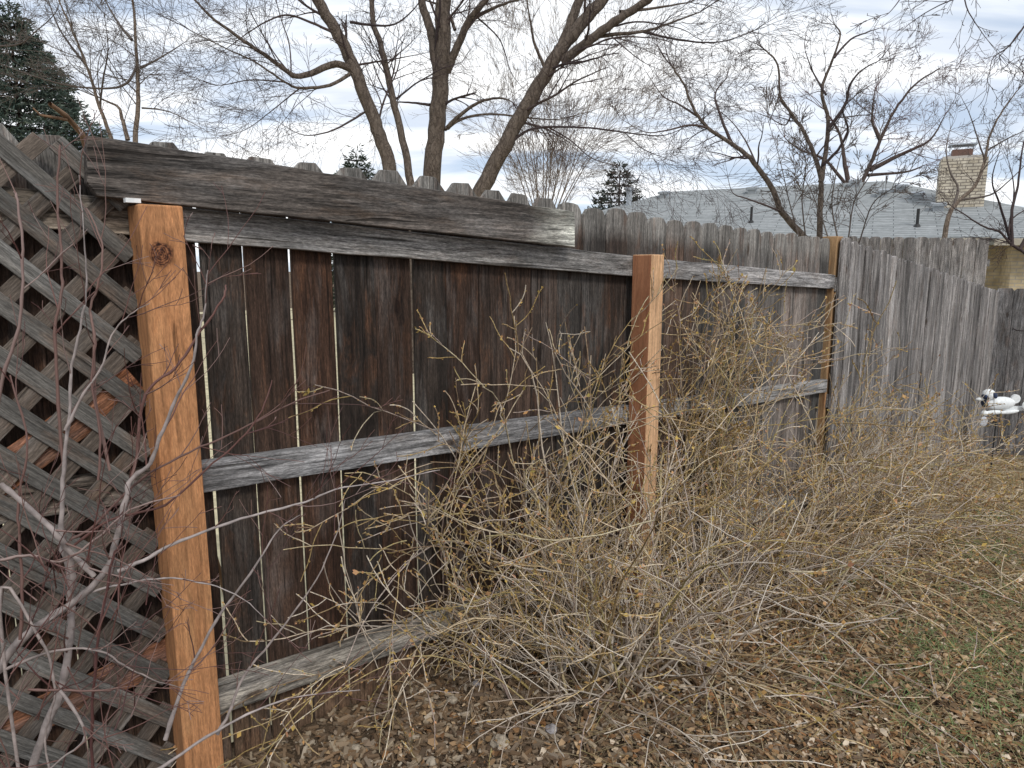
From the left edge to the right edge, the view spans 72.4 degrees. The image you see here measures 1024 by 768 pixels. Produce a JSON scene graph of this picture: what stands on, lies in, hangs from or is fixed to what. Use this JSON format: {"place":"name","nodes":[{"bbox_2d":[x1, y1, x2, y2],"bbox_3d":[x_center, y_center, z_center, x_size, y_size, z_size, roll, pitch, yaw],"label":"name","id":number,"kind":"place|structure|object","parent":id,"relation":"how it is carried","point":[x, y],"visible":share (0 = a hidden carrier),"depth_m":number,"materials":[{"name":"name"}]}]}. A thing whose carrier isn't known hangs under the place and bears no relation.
{"place":"outdoors","nodes":[
{"label":"outdoors","id":0,"kind":"place"},
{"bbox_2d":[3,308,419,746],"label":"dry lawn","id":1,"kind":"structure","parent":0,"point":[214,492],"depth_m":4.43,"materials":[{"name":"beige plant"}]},
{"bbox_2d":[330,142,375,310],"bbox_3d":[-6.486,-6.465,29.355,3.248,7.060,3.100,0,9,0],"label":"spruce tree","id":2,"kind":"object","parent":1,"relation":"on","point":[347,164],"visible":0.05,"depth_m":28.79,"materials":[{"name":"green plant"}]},
{"bbox_2d":[405,0,770,208],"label":"bare tree","id":3,"kind":"object","parent":1,"relation":"on","point":[550,160],"visible":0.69,"depth_m":17.92,"materials":[{"name":"brown plant"}]},
{"bbox_2d":[578,21,807,236],"bbox_3d":[2.734,-2.109,9.267,3.920,5.220,2.012,0,9,0],"label":"bare tree","id":4,"kind":"object","parent":1,"relation":"on","point":[765,178],"visible":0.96,"depth_m":9.01,"materials":[{"name":"brown plant"}]},
{"bbox_2d":[712,0,933,238],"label":"bare tree","id":5,"kind":"object","parent":1,"relation":"on","point":[822,167],"visible":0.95,"depth_m":9.24,"materials":[{"name":"brown plant"}]},
{"bbox_2d":[756,66,943,243],"bbox_3d":[4.170,-1.749,8.999,2.048,4.591,1.424,0,9,0],"label":"bare tree","id":6,"kind":"object","parent":1,"relation":"on","point":[803,156],"visible":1,"depth_m":8.91,"materials":[{"name":"brown plant"}]},
{"bbox_2d":[902,51,1023,237],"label":"bare tree","id":7,"kind":"object","parent":1,"relation":"on","point":[956,201],"visible":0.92,"depth_m":11.14,"materials":[{"name":"beige plant"}]},
{"bbox_2d":[0,0,1023,271],"label":"sky","id":8,"kind":"structure","parent":0,"point":[1006,17],"materials":[{"name":"white"}]},
{"bbox_2d":[197,272,1023,767],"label":"ground","id":9,"kind":"structure","parent":0,"point":[327,728],"depth_m":2.31,"materials":[{"name":"soil"}]},
{"bbox_2d":[0,0,112,150],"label":"spruce tree","id":10,"kind":"object","parent":9,"relation":"on","point":[13,113],"visible":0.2,"depth_m":16.67,"materials":[{"name":"green plant"}]},
{"bbox_2d":[0,132,176,767],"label":"lattice panel","id":11,"kind":"object","parent":9,"relation":"on","point":[22,155],"visible":0.65,"depth_m":1.65,"materials":[{"name":"grey wood"}]},
{"bbox_2d":[32,102,222,592],"bbox_3d":[-1.229,0.141,2.415,0.086,2.001,0.593,5,10,26],"label":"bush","id":12,"kind":"object","parent":9,"relation":"on","point":[69,120],"visible":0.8,"depth_m":2.07,"materials":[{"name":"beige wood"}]},
{"bbox_2d":[0,0,278,164],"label":"bare tree","id":13,"kind":"object","parent":9,"relation":"on","point":[137,70],"visible":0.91,"depth_m":9.76,"materials":[{"name":"beige plant"}]},
{"bbox_2d":[0,97,497,767],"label":"red twig shrub","id":14,"kind":"object","parent":9,"relation":"on","point":[68,577],"visible":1,"depth_m":1.35,"materials":[{"name":"brown plant"}]},
{"bbox_2d":[52,0,516,373],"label":"bare tree","id":15,"kind":"object","parent":9,"relation":"on","point":[350,65],"visible":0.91,"depth_m":11.03,"materials":[{"name":"brown plant"}]},
{"bbox_2d":[351,744,360,752],"bbox_3d":[-0.468,1.093,2.103,0.028,0.023,0.033,2,9,9],"label":"stone","id":16,"kind":"object","parent":9,"relation":"on","point":[356,747],"visible":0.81,"depth_m":2.09,"materials":[{"name":"beige stone"}]},
{"bbox_2d":[0,123,842,767],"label":"wooden fence","id":17,"kind":"object","parent":9,"relation":"on","point":[464,249],"visible":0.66,"depth_m":2.17,"materials":[{"name":"brown wood"}]},
{"bbox_2d":[426,756,436,766],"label":"stone","id":18,"kind":"object","parent":9,"relation":"on","point":[430,761],"visible":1,"depth_m":2.04,"materials":[{"name":"beige stone"}]},
{"bbox_2d":[446,695,457,704],"bbox_3d":[-0.201,1.061,2.349,0.038,0.025,0.035,3,10,16],"label":"stone","id":19,"kind":"object","parent":9,"relation":"on","point":[453,698],"visible":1,"depth_m":2.34,"materials":[{"name":"beige stone"}]},
{"bbox_2d":[311,0,677,202],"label":"bare tree","id":20,"kind":"object","parent":9,"relation":"on","point":[438,127],"visible":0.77,"depth_m":11.63,"materials":[{"name":"brown plant"}]},
{"bbox_2d":[489,733,508,747],"bbox_3d":[-0.040,1.089,2.126,0.059,0.046,0.060,-4,10,-21],"label":"stone","id":21,"kind":"object","parent":9,"relation":"on","point":[498,737],"visible":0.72,"depth_m":2.11,"materials":[{"name":"beige stone"}]},
{"bbox_2d":[545,723,556,733],"bbox_3d":[0.122,1.089,2.205,0.038,0.032,0.042,0,9,0],"label":"stone","id":22,"kind":"object","parent":9,"relation":"on","point":[551,726],"visible":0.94,"depth_m":2.19,"materials":[{"name":"grey stone"}]},
{"bbox_2d":[160,239,1018,767],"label":"forsythia shrub","id":23,"kind":"object","parent":9,"relation":"on","point":[572,623],"visible":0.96,"depth_m":2.37,"materials":[{"name":"beige plant"}]},
{"bbox_2d":[587,160,645,209],"bbox_3d":[4.422,-6.146,29.430,3.160,6.406,2.998,0,9,0],"label":"pine tree","id":24,"kind":"object","parent":9,"relation":"on","point":[604,197],"visible":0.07,"depth_m":28.83,"materials":[{"name":"green plant"}]},
{"bbox_2d":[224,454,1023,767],"bbox_3d":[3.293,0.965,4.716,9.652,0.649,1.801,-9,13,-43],"label":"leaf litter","id":25,"kind":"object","parent":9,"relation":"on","point":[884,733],"visible":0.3,"depth_m":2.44,"materials":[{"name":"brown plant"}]},
{"bbox_2d":[691,646,909,706],"bbox_3d":[1.053,1.022,2.569,0.748,0.073,0.306,4,10,23],"label":"fallen stick","id":26,"kind":"object","parent":25,"relation":"on","point":[814,679],"visible":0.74,"depth_m":2.49,"materials":[{"name":"brown wood"}]},
{"bbox_2d":[472,0,845,227],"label":"bare tree","id":27,"kind":"object","parent":9,"relation":"on","point":[574,27],"visible":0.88,"depth_m":10.64,"materials":[{"name":"brown plant"}]},
{"bbox_2d":[543,236,1023,702],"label":"forsythia shrub","id":28,"kind":"object","parent":9,"relation":"on","point":[727,483],"visible":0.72,"depth_m":3.19,"materials":[{"name":"beige plant"}]},
{"bbox_2d":[554,453,1023,767],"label":"dry grass","id":29,"kind":"structure","parent":9,"relation":"on","point":[970,596],"depth_m":2.84,"materials":[{"name":"brown plant"}]},
{"bbox_2d":[602,142,1023,290],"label":"house","id":30,"kind":"structure","parent":9,"relation":"on","point":[902,218],"depth_m":17.71,"materials":[{"name":"grey"}]},
{"bbox_2d":[743,16,1004,186],"bbox_3d":[12.085,-7.100,24.227,8.323,10.204,5.000,0,9,0],"label":"bare tree","id":31,"kind":"object","parent":9,"relation":"on","point":[867,173],"visible":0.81,"depth_m":23.87,"materials":[{"name":"brown plant"}]},
{"bbox_2d":[773,236,989,285],"bbox_3d":[4.858,-0.867,9.510,2.676,2.274,0.057,3,10,17],"label":"wooden fence","id":32,"kind":"object","parent":9,"relation":"on","point":[952,258],"visible":0.24,"depth_m":9.11,"materials":[{"name":"grey wood"}]},
{"bbox_2d":[782,502,1023,767],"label":"green grass","id":33,"kind":"structure","parent":9,"relation":"on","point":[948,658],"depth_m":2.63,"materials":[{"name":"plant"}]},
{"bbox_2d":[786,312,1023,584],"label":"forsythia shrub","id":34,"kind":"object","parent":9,"relation":"on","point":[878,495],"visible":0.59,"depth_m":4.21,"materials":[{"name":"beige plant"}]},
{"bbox_2d":[820,237,998,513],"bbox_3d":[3.529,-0.023,5.927,4.438,2.256,0.061,-9,13,-44],"label":"wooden fence","id":35,"kind":"object","parent":9,"relation":"on","point":[932,313],"visible":0.69,"depth_m":5.34,"materials":[{"name":"grey wood"}]},
{"bbox_2d":[846,0,1023,123],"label":"bare tree","id":36,"kind":"object","parent":9,"relation":"on","point":[997,53],"visible":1,"depth_m":5.94,"materials":[{"name":"brown plant"}]},
{"bbox_2d":[911,87,1023,330],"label":"bare tree","id":37,"kind":"object","parent":9,"relation":"on","point":[1009,231],"visible":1,"depth_m":8.02,"materials":[{"name":"brown plant"}]},
{"bbox_2d":[975,389,1023,467],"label":"garden whirligig","id":38,"kind":"object","parent":9,"relation":"on","point":[1008,407],"visible":0.84,"depth_m":6.53,"materials":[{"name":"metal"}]},
{"bbox_2d":[981,288,1023,455],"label":"wooden fence","id":39,"kind":"object","parent":9,"relation":"on","point":[1007,361],"visible":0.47,"depth_m":7.44,"materials":[{"name":"grey wood"}]}
]}

